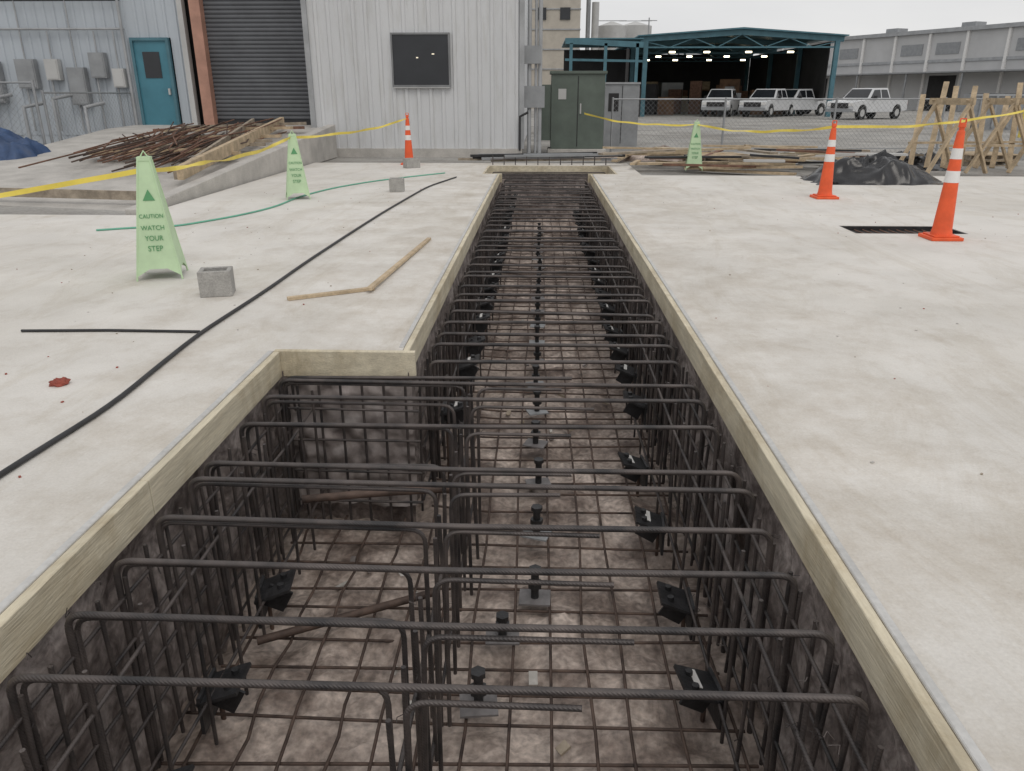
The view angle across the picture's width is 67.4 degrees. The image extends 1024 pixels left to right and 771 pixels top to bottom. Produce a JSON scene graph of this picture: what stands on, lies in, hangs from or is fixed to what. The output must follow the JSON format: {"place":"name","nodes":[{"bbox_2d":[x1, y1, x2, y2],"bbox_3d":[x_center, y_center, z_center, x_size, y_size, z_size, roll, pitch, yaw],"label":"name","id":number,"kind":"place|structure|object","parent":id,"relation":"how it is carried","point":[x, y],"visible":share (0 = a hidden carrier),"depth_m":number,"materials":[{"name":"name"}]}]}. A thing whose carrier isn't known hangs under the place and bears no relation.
{"place":"outdoors","nodes":[
{"label":"outdoors","id":0,"kind":"place"},
{"bbox_2d":[0,109,1023,214],"bbox_3d":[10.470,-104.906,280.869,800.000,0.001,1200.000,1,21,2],"label":"ground","id":1,"kind":"structure","parent":0,"point":[805,170],"depth_m":26.74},
{"bbox_2d":[0,80,45,144],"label":"chain link fence","id":2,"kind":"object","parent":1,"relation":"on","point":[38,111],"visible":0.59,"depth_m":16.32,"materials":[{"name":"metal"}]},
{"bbox_2d":[0,127,50,160],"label":"blue tarp pile","id":3,"kind":"object","parent":1,"relation":"on","point":[13,146],"visible":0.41,"depth_m":14.96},
{"bbox_2d":[0,0,138,140],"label":"electrical cabinets","id":4,"kind":"object","parent":1,"relation":"on","point":[27,70],"visible":0.81,"depth_m":19.63,"materials":[{"name":"grey metal"}]},
{"bbox_2d":[40,90,135,142],"bbox_3d":[-9.954,-6.238,18.392,0.052,1.552,3.760,1,21,3],"label":"chain link fence","id":5,"kind":"object","parent":1,"relation":"on","point":[47,112],"visible":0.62,"depth_m":17.56,"materials":[{"name":"metal"}]},
{"bbox_2d":[0,0,217,143],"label":"walls","id":6,"kind":"structure","parent":1,"relation":"on","point":[148,18],"depth_m":19.63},
{"bbox_2d":[129,37,181,124],"bbox_3d":[-9.188,-7.749,19.808,0.990,2.250,0.130,1,21,2],"label":"personnel door","id":7,"kind":"structure","parent":6,"relation":"attached to","point":[153,67],"depth_m":19.76,"materials":[{"name":"teal metal"}]},
{"bbox_2d":[175,0,217,124],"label":"door frame","id":8,"kind":"object","parent":6,"relation":"attached to","point":[201,47],"visible":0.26,"depth_m":19.45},
{"bbox_2d":[203,0,310,124],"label":"roller door","id":9,"kind":"structure","parent":8,"relation":"attached to","point":[257,57],"depth_m":19.57,"materials":[{"name":"grey metal"}]},
{"bbox_2d":[0,125,320,210],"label":"ramp","id":10,"kind":"structure","parent":1,"relation":"on","point":[58,170],"depth_m":13.56,"materials":[{"name":"concrete"}]},
{"bbox_2d":[0,117,284,199],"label":"form boards","id":11,"kind":"object","parent":10,"relation":"on","point":[226,146],"visible":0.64,"depth_m":11.97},
{"bbox_2d":[18,118,306,172],"bbox_3d":[-6.690,-4.966,15.519,3.643,0.687,6.849,1,21,2],"label":"rebar stack","id":12,"kind":"object","parent":10,"relation":"on","point":[197,142],"visible":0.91,"depth_m":14.75,"materials":[{"name":"metal"}]},
{"bbox_2d":[125,125,337,214],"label":"ramp kerb","id":13,"kind":"structure","parent":1,"relation":"on","point":[267,163],"depth_m":13.60,"materials":[{"name":"concrete"}]},
{"bbox_2d":[300,0,524,156],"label":"base and trim","id":14,"kind":"object","parent":1,"relation":"on","point":[384,152],"visible":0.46,"depth_m":19.02,"materials":[{"name":"concrete"}]},
{"bbox_2d":[306,0,527,148],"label":"walls","id":15,"kind":"structure","parent":1,"relation":"on","point":[475,105],"depth_m":18.64,"materials":[{"name":"metal"}]},
{"bbox_2d":[390,32,450,87],"bbox_3d":[-2.192,-7.815,18.457,1.420,1.230,0.100,1,21,2],"label":"window","id":16,"kind":"structure","parent":15,"relation":"attached to","point":[426,68],"depth_m":18.44,"materials":[{"name":"black glass"}]},
{"bbox_2d":[0,163,1023,770],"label":"concrete slab","id":17,"kind":"structure","parent":1,"relation":"on","point":[918,397],"depth_m":4.77,"materials":[{"name":"concrete"}]},
{"bbox_2d":[49,377,70,386],"bbox_3d":[-2.335,-0.022,3.954,0.092,0.047,0.078,4,21,10],"label":"brick fragment","id":18,"kind":"object","parent":17,"relation":"on","point":[59,382],"visible":1,"depth_m":3.93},
{"bbox_2d":[21,329,199,332],"bbox_3d":[-2.525,-0.345,4.832,1.131,0.016,0.038,0,21,1],"label":"steel rod","id":19,"kind":"object","parent":17,"relation":"on","point":[105,330],"visible":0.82,"depth_m":4.83,"materials":[{"name":"black metal"}]},
{"bbox_2d":[136,150,187,281],"bbox_3d":[-2.884,-1.373,6.168,0.354,0.998,0.356,-5,21,-14],"label":"caution floor sign","id":20,"kind":"object","parent":17,"relation":"on","point":[158,245],"visible":1,"depth_m":6.10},
{"bbox_2d":[197,266,235,297],"bbox_3d":[-2.205,-0.775,5.727,0.230,0.190,0.190,-4,21,-12],"label":"concrete block","id":21,"kind":"object","parent":17,"relation":"on","point":[218,281],"depth_m":5.65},
{"bbox_2d":[0,176,456,477],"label":"black hose","id":22,"kind":"object","parent":17,"relation":"on","point":[52,441],"visible":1,"depth_m":4.13,"materials":[{"name":"rubber"}]},
{"bbox_2d":[96,172,444,230],"bbox_3d":[-2.829,-2.856,11.451,0.684,0.019,7.356,8,22,21],"label":"green hose","id":23,"kind":"object","parent":17,"relation":"on","point":[264,208],"visible":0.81,"depth_m":9.80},
{"bbox_2d":[286,130,310,199],"bbox_3d":[-3.087,-3.138,10.911,0.334,0.938,0.336,-7,22,-17],"label":"caution floor sign","id":24,"kind":"object","parent":17,"relation":"on","point":[296,181],"visible":1,"depth_m":10.84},
{"bbox_2d":[287,287,374,300],"bbox_3d":[-1.345,-0.688,5.728,0.655,0.022,0.045,-11,23,-27],"label":"wood stake","id":25,"kind":"object","parent":17,"relation":"on","point":[323,294],"visible":0.79,"depth_m":5.70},
{"bbox_2d":[389,177,404,191],"bbox_3d":[-1.776,-3.098,11.840,0.220,0.200,0.190,-1,21,-3],"label":"concrete block","id":26,"kind":"object","parent":17,"relation":"on","point":[396,185],"depth_m":11.76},
{"bbox_2d":[366,237,430,290],"bbox_3d":[-0.964,-1.119,6.835,0.040,0.044,2.304,2,21,5],"label":"wood stake","id":27,"kind":"object","parent":17,"relation":"on","point":[385,275],"visible":1,"depth_m":6.54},
{"bbox_2d":[401,113,412,164],"bbox_3d":[-2.205,-5.236,16.289,0.320,1.045,0.320,1,21,2],"label":"traffic cone","id":28,"kind":"object","parent":17,"relation":"on","point":[408,149],"visible":0.87,"depth_m":16.25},
{"bbox_2d":[0,118,405,197],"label":"barrier tape","id":29,"kind":"object","parent":28,"relation":"attached to","point":[75,182],"visible":0.95,"depth_m":6.00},
{"bbox_2d":[403,158,419,167],"bbox_3d":[-2.053,-4.551,15.687,0.300,0.190,0.190,-13,24,-30],"label":"concrete block","id":30,"kind":"object","parent":17,"relation":"on","point":[411,162],"depth_m":15.61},
{"bbox_2d":[0,174,919,770],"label":"trench","id":31,"kind":"object","parent":17,"relation":"in","point":[310,740],"visible":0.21,"depth_m":3.63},
{"bbox_2d":[0,172,883,770],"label":"rebar cage","id":32,"kind":"object","parent":31,"relation":"on","point":[460,442],"visible":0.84,"depth_m":3.27,"materials":[{"name":"metal"}]},
{"bbox_2d":[171,764,194,770],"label":"support bracket","id":33,"kind":"object","parent":32,"relation":"attached to","point":[191,767],"visible":1,"depth_m":2.67,"materials":[{"name":"black metal"}]},
{"bbox_2d":[195,662,251,733],"bbox_3d":[-1.174,1.367,3.183,0.174,0.402,0.180,0,21,0],"label":"support bracket","id":34,"kind":"object","parent":32,"relation":"attached to","point":[227,699],"visible":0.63,"depth_m":3.14,"materials":[{"name":"black metal"}]},
{"bbox_2d":[254,569,295,629],"bbox_3d":[-1.151,1.126,3.787,0.174,0.402,0.180,-2,21,-5],"label":"support bracket","id":35,"kind":"object","parent":32,"relation":"attached to","point":[276,592],"visible":0.8,"depth_m":3.75,"materials":[{"name":"black metal"}]},
{"bbox_2d":[256,487,448,644],"bbox_3d":[-0.789,0.827,3.925,1.105,0.512,0.488,-9,23,-23],"label":"loose timber","id":36,"kind":"object","parent":32,"relation":"on","point":[356,613],"visible":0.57,"depth_m":3.87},
{"bbox_2d":[440,396,467,478],"bbox_3d":[-0.363,0.390,4.977,0.174,0.642,0.180,1,21,2],"label":"support bracket","id":37,"kind":"object","parent":32,"relation":"attached to","point":[457,406],"visible":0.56,"depth_m":4.89,"materials":[{"name":"black metal"}]},
{"bbox_2d":[456,354,479,396],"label":"support bracket","id":38,"kind":"object","parent":32,"relation":"attached to","point":[468,369],"visible":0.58,"depth_m":5.53,"materials":[{"name":"black metal"}]},
{"bbox_2d":[465,336,485,393],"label":"support bracket","id":39,"kind":"object","parent":32,"relation":"attached to","point":[473,350],"visible":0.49,"depth_m":6.10,"materials":[{"name":"black metal"}]},
{"bbox_2d":[459,665,498,718],"bbox_3d":[-0.141,1.271,3.216,0.160,0.184,0.130,-2,21,-4],"label":"levelling post","id":40,"kind":"object","parent":32,"relation":"on","point":[477,674],"visible":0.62,"depth_m":3.20,"materials":[{"name":"metal"}]},
{"bbox_2d":[470,313,489,375],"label":"support bracket","id":41,"kind":"object","parent":32,"relation":"attached to","point":[481,327],"visible":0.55,"depth_m":6.65,"materials":[{"name":"black metal"}]},
{"bbox_2d":[476,296,494,314],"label":"support bracket","id":42,"kind":"object","parent":32,"relation":"attached to","point":[485,306],"visible":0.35,"depth_m":7.21,"materials":[{"name":"black metal"}]},
{"bbox_2d":[480,282,498,341],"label":"support bracket","id":43,"kind":"object","parent":32,"relation":"attached to","point":[488,290],"visible":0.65,"depth_m":7.77,"materials":[{"name":"black metal"}]},
{"bbox_2d":[485,270,500,288],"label":"support bracket","id":44,"kind":"object","parent":32,"relation":"attached to","point":[492,279],"visible":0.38,"depth_m":8.34,"materials":[{"name":"black metal"}]},
{"bbox_2d":[488,259,503,273],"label":"support bracket","id":45,"kind":"object","parent":32,"relation":"attached to","point":[497,261],"visible":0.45,"depth_m":8.89,"materials":[{"name":"black metal"}]},
{"bbox_2d":[485,610,518,644],"bbox_3d":[-0.045,1.140,3.644,0.160,0.124,0.130,0,21,0],"label":"levelling post","id":46,"kind":"object","parent":32,"relation":"on","point":[502,616],"visible":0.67,"depth_m":3.62,"materials":[{"name":"metal"}]},
{"bbox_2d":[288,326,733,554],"bbox_3d":[-0.113,0.209,5.007,2.393,0.800,3.022,1,21,2],"label":"polythene sheet","id":47,"kind":"object","parent":32,"relation":"attached to","point":[356,452],"visible":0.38,"depth_m":4.58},
{"bbox_2d":[518,564,550,606],"bbox_3d":[0.117,1.008,3.909,0.160,0.184,0.130,1,21,4],"label":"levelling post","id":48,"kind":"object","parent":32,"relation":"on","point":[534,595],"visible":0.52,"depth_m":3.91,"materials":[{"name":"metal"}]},
{"bbox_2d":[525,364,543,387],"bbox_3d":[0.211,-0.090,6.806,0.160,0.184,0.130,-3,21,-9],"label":"levelling post","id":49,"kind":"object","parent":32,"relation":"on","point":[535,367],"visible":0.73,"depth_m":6.78,"materials":[{"name":"black metal"}]},
{"bbox_2d":[522,420,548,448],"bbox_3d":[0.174,0.349,5.647,0.160,0.184,0.130,8,22,19],"label":"levelling post","id":50,"kind":"object","parent":32,"relation":"on","point":[534,442],"visible":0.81,"depth_m":5.64,"materials":[{"name":"metal"}]},
{"bbox_2d":[520,504,551,541],"bbox_3d":[0.144,0.788,4.488,0.160,0.184,0.130,7,22,18],"label":"levelling post","id":51,"kind":"object","parent":32,"relation":"on","point":[536,518],"visible":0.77,"depth_m":4.46,"materials":[{"name":"black metal"}]},
{"bbox_2d":[525,391,548,415],"bbox_3d":[0.203,0.129,6.227,0.160,0.184,0.130,-6,21,-14],"label":"levelling post","id":52,"kind":"object","parent":32,"relation":"on","point":[535,412],"visible":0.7,"depth_m":6.21,"materials":[{"name":"black metal"}]},
{"bbox_2d":[529,325,544,342],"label":"levelling post","id":53,"kind":"object","parent":32,"relation":"on","point":[536,328],"visible":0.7,"depth_m":7.96,"materials":[{"name":"black metal"}]},
{"bbox_2d":[531,347,543,364],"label":"levelling post","id":54,"kind":"object","parent":32,"relation":"on","point":[537,353],"visible":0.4,"depth_m":7.36,"materials":[{"name":"metal"}]},
{"bbox_2d":[525,457,550,489],"bbox_3d":[0.176,0.569,5.067,0.160,0.184,0.130,-4,21,-9],"label":"levelling post","id":55,"kind":"object","parent":32,"relation":"on","point":[538,461],"visible":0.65,"depth_m":5.08,"materials":[{"name":"metal"}]},
{"bbox_2d":[530,309,545,327],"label":"levelling post","id":56,"kind":"object","parent":32,"relation":"on","point":[537,317],"visible":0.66,"depth_m":8.53,"materials":[{"name":"black metal"}]},
{"bbox_2d":[531,296,544,311],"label":"levelling post","id":57,"kind":"object","parent":32,"relation":"on","point":[537,304],"visible":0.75,"depth_m":9.11,"materials":[{"name":"metal"}]},
{"bbox_2d":[583,248,596,284],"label":"support bracket","id":58,"kind":"object","parent":32,"relation":"attached to","point":[590,254],"visible":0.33,"depth_m":10.51,"materials":[{"name":"black metal"}]},
{"bbox_2d":[587,259,599,283],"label":"support bracket","id":59,"kind":"object","parent":32,"relation":"attached to","point":[592,262],"visible":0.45,"depth_m":9.92,"materials":[{"name":"black metal"}]},
{"bbox_2d":[589,268,602,279],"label":"support bracket","id":60,"kind":"object","parent":32,"relation":"attached to","point":[593,269],"visible":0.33,"depth_m":9.39,"materials":[{"name":"black metal"}]},
{"bbox_2d":[592,279,607,319],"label":"support bracket","id":61,"kind":"object","parent":32,"relation":"attached to","point":[599,282],"visible":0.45,"depth_m":8.81,"materials":[{"name":"black metal"}]},
{"bbox_2d":[595,288,610,333],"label":"support bracket","id":62,"kind":"object","parent":32,"relation":"attached to","point":[598,291],"visible":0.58,"depth_m":8.27,"materials":[{"name":"black metal"}]},
{"bbox_2d":[599,302,616,355],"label":"support bracket","id":63,"kind":"object","parent":32,"relation":"attached to","point":[607,308],"visible":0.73,"depth_m":7.71,"materials":[{"name":"black metal"}]},
{"bbox_2d":[602,324,622,343],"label":"support bracket","id":64,"kind":"object","parent":32,"relation":"attached to","point":[610,329],"visible":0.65,"depth_m":7.16,"materials":[{"name":"black metal"}]},
{"bbox_2d":[609,341,628,364],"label":"support bracket","id":65,"kind":"object","parent":32,"relation":"attached to","point":[620,354],"visible":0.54,"depth_m":6.60,"materials":[{"name":"black metal"}]},
{"bbox_2d":[615,364,637,393],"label":"support bracket","id":66,"kind":"object","parent":32,"relation":"attached to","point":[625,376],"visible":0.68,"depth_m":6.03,"materials":[{"name":"black metal"}]},
{"bbox_2d":[618,451,648,496],"bbox_3d":[0.786,0.646,5.031,0.174,0.402,0.180,-2,21,-4],"label":"support bracket","id":67,"kind":"object","parent":32,"relation":"attached to","point":[628,461],"visible":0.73,"depth_m":4.98,"materials":[{"name":"black metal"}]},
{"bbox_2d":[623,390,647,441],"bbox_3d":[0.878,0.251,5.520,0.174,0.402,0.180,2,21,5],"label":"support bracket","id":68,"kind":"object","parent":32,"relation":"attached to","point":[634,410],"visible":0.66,"depth_m":5.48,"materials":[{"name":"black metal"}]},
{"bbox_2d":[634,506,665,555],"bbox_3d":[0.788,0.917,4.438,0.174,0.402,0.180,2,21,5],"label":"support bracket","id":69,"kind":"object","parent":32,"relation":"attached to","point":[644,517],"visible":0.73,"depth_m":4.40,"materials":[{"name":"black metal"}]},
{"bbox_2d":[656,581,694,640],"bbox_3d":[0.799,1.186,3.790,0.174,0.402,0.180,1,21,3],"label":"support bracket","id":70,"kind":"object","parent":32,"relation":"attached to","point":[674,604],"visible":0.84,"depth_m":3.75,"materials":[{"name":"black metal"}]},
{"bbox_2d":[673,664,723,729],"bbox_3d":[0.776,1.384,3.224,0.174,0.402,0.180,-2,21,-6],"label":"support bracket","id":71,"kind":"object","parent":32,"relation":"attached to","point":[689,678],"visible":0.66,"depth_m":3.19,"materials":[{"name":"black metal"}]},
{"bbox_2d":[336,319,607,756],"bbox_3d":[-0.010,0.402,5.937,1.551,0.034,6.563,2,21,5],"label":"rubble","id":72,"kind":"object","parent":31,"relation":"on","point":[563,747],"visible":0.47,"depth_m":3.50,"materials":[{"name":"concrete"}]},
{"bbox_2d":[0,166,993,770],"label":"timber formwork","id":73,"kind":"object","parent":17,"relation":"attached to","point":[32,614],"visible":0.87,"depth_m":2.83,"materials":[{"name":"wood"}]},
{"bbox_2d":[5,178,1006,477],"bbox_3d":[1.038,-1.561,8.060,10.486,0.007,11.763,1,21,2],"label":"construction debris","id":74,"kind":"object","parent":17,"relation":"on","point":[379,216],"visible":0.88,"depth_m":5.46,"materials":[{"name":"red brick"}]},
{"bbox_2d":[490,155,610,164],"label":"starter bars","id":75,"kind":"object","parent":17,"relation":"on","point":[549,158],"visible":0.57,"depth_m":16.28,"materials":[{"name":"metal"}]},
{"bbox_2d":[810,120,838,198],"bbox_3d":[4.519,-3.212,10.920,0.320,1.065,0.320,1,21,2],"label":"traffic cone","id":76,"kind":"object","parent":17,"relation":"on","point":[825,187],"visible":1,"depth_m":10.93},
{"bbox_2d":[800,149,942,184],"bbox_3d":[6.245,-3.830,13.312,2.366,0.523,1.634,1,21,2],"label":"black plastic pile","id":77,"kind":"object","parent":17,"relation":"on","point":[883,167],"visible":0.92,"depth_m":12.88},
{"bbox_2d":[840,226,965,233],"bbox_3d":[4.322,-1.703,8.519,1.200,0.046,0.530,1,21,2],"label":"trench drain grate","id":78,"kind":"object","parent":17,"relation":"in","point":[891,229],"visible":0.38,"depth_m":8.74,"materials":[{"name":"black metal"}]},
{"bbox_2d":[918,118,966,240],"bbox_3d":[4.452,-2.080,7.766,0.320,1.185,0.320,1,21,2],"label":"traffic cone","id":79,"kind":"object","parent":17,"relation":"on","point":[942,228],"visible":1,"depth_m":7.78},
{"bbox_2d":[519,0,544,152],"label":"service pipes","id":80,"kind":"object","parent":1,"relation":"on","point":[534,96],"visible":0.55,"depth_m":18.73,"materials":[{"name":"grey metal"}]},
{"bbox_2d":[458,152,624,161],"bbox_3d":[0.696,-5.140,17.255,3.815,0.170,0.700,-1,21,-3],"label":"timber stack","id":81,"kind":"object","parent":1,"relation":"on","point":[530,156],"visible":0.86,"depth_m":17.10,"materials":[{"name":"brown wood"}]},
{"bbox_2d":[541,71,607,152],"bbox_3d":[1.568,-7.114,20.038,1.750,2.020,1.000,1,21,2],"label":"electrical transformer","id":82,"kind":"object","parent":1,"relation":"on","point":[571,99],"visible":0.79,"depth_m":19.64,"materials":[{"name":"metal"}]},
{"bbox_2d":[562,38,643,116],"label":"steel lean to","id":83,"kind":"object","parent":1,"relation":"on","point":[612,63],"visible":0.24,"depth_m":59.97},
{"bbox_2d":[598,20,626,49],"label":"storage tank","id":84,"kind":"object","parent":1,"relation":"on","point":[611,30],"visible":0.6,"depth_m":89.46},
{"bbox_2d":[603,82,640,146],"bbox_3d":[3.254,-8.126,23.015,1.040,1.800,0.680,1,21,2],"label":"electrical cabinet","id":85,"kind":"object","parent":1,"relation":"on","point":[622,89],"visible":0.84,"depth_m":22.72,"materials":[{"name":"grey metal"}]},
{"bbox_2d":[625,20,651,37],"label":"storage tank","id":86,"kind":"object","parent":1,"relation":"on","point":[634,29],"visible":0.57,"depth_m":92.59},
{"bbox_2d":[597,145,712,161],"bbox_3d":[3.858,-5.625,18.494,3.887,0.325,1.525,1,21,2],"label":"soil heap","id":87,"kind":"object","parent":1,"relation":"on","point":[635,157],"visible":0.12,"depth_m":18.08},
{"bbox_2d":[685,119,702,170],"bbox_3d":[3.603,-4.732,15.086,0.334,0.958,0.336,3,21,7],"label":"caution floor sign","id":88,"kind":"object","parent":1,"relation":"on","point":[694,154],"visible":0.99,"depth_m":15.01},
{"bbox_2d":[701,89,740,116],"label":"pickup truck","id":89,"kind":"object","parent":1,"relation":"on","point":[722,93],"visible":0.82,"depth_m":54.48,"materials":[{"name":"white metal"}]},
{"bbox_2d":[615,27,848,116],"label":"open steel shed","id":90,"kind":"structure","parent":1,"relation":"on","point":[695,64],"depth_m":60.51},
{"bbox_2d":[598,144,923,175],"bbox_3d":[5.154,-4.795,16.143,6.715,0.531,5.224,1,21,2],"label":"lumber pile","id":91,"kind":"object","parent":1,"relation":"on","point":[796,156],"visible":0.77,"depth_m":15.60,"materials":[{"name":"brown wood"}]},
{"bbox_2d":[738,89,793,116],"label":"pickup truck","id":92,"kind":"object","parent":1,"relation":"on","point":[768,93],"visible":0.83,"depth_m":53.06,"materials":[{"name":"white metal"}]},
{"bbox_2d":[782,89,826,115],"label":"pickup truck","id":93,"kind":"object","parent":1,"relation":"on","point":[800,93],"visible":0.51,"depth_m":55.82,"materials":[{"name":"white metal"}]},
{"bbox_2d":[610,97,1023,151],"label":"chain link fence","id":94,"kind":"object","parent":1,"relation":"on","point":[722,136],"visible":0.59,"depth_m":20.59,"materials":[{"name":"metal"}]},
{"bbox_2d":[825,88,907,119],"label":"pickup truck","id":95,"kind":"object","parent":1,"relation":"on","point":[868,93],"visible":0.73,"depth_m":48.15,"materials":[{"name":"white metal"}]},
{"bbox_2d":[895,151,963,170],"bbox_3d":[8.482,-4.792,16.260,1.912,0.351,1.313,1,21,2],"label":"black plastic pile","id":96,"kind":"object","parent":1,"relation":"on","point":[919,161],"visible":0.2,"depth_m":15.90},
{"bbox_2d":[899,98,987,173],"bbox_3d":[8.366,-4.829,14.811,1.276,1.349,1.300,-2,21,-6],"label":"timber trestle","id":97,"kind":"object","parent":1,"relation":"on","point":[968,102],"visible":0.81,"depth_m":14.50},
{"bbox_2d":[908,81,1023,167],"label":"leaning planks","id":98,"kind":"object","parent":1,"relation":"on","point":[1013,131],"visible":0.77,"depth_m":15.72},
{"bbox_2d":[940,157,1017,165],"bbox_3d":[10.428,-5.022,17.198,1.200,0.120,1.030,-1,21,-3],"label":"wood pallet","id":99,"kind":"object","parent":1,"relation":"on","point":[966,162],"visible":0.32,"depth_m":16.75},
{"bbox_2d":[940,151,1017,160],"bbox_3d":[10.428,-5.139,17.154,1.200,0.120,1.030,-2,21,-6],"label":"wood pallet","id":100,"kind":"object","parent":99,"relation":"on","point":[968,155],"visible":0.36,"depth_m":16.81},
{"bbox_2d":[943,98,1023,173],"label":"timber trestle","id":101,"kind":"object","parent":1,"relation":"on","point":[991,102],"visible":0.85,"depth_m":14.57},
{"bbox_2d":[973,98,1023,172],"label":"timber trestle","id":102,"kind":"object","parent":1,"relation":"on","point":[1015,160],"visible":0.56,"depth_m":15.34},
{"bbox_2d":[584,110,1023,132],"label":"barrier tape","id":103,"kind":"object","parent":102,"relation":"attached to","point":[854,126],"visible":0.99,"depth_m":12.62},
{"bbox_2d":[531,0,598,108],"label":"process tower","id":104,"kind":"structure","parent":0,"point":[561,20],"depth_m":83.79,"materials":[{"name":"metal"}]},
{"bbox_2d":[580,0,1023,55],"label":"sky","id":105,"kind":"structure","parent":0,"point":[851,17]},
{"bbox_2d":[748,21,1023,111],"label":"long warehouse","id":106,"kind":"structure","parent":0,"point":[965,57],"depth_m":74.05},
{"bbox_2d":[824,38,1023,110],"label":"windows and doors","id":107,"kind":"structure","parent":106,"relation":"in","point":[935,83],"depth_m":74.12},
{"bbox_2d":[962,93,1023,129],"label":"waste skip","id":108,"kind":"object","parent":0,"point":[996,107],"visible":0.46,"depth_m":33.64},
{"bbox_2d":[1013,137,1023,159],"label":"concrete barrier","id":109,"kind":"object","parent":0,"point":[1017,150],"depth_m":18.41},
{"bbox_3d":[4.508,-4.882,16.830,1.200,0.120,1.030,-5,21,-14],"label":"wood pallet","id":110,"kind":"object","parent":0,"visible":0},
{"bbox_2d":[702,152,753,161],"bbox_3d":[4.509,-5.006,16.804,1.200,0.120,1.030,-4,21,-12],"label":"wood pallet","id":111,"kind":"object","parent":110,"relation":"on","point":[729,154],"visible":0.3,"depth_m":16.67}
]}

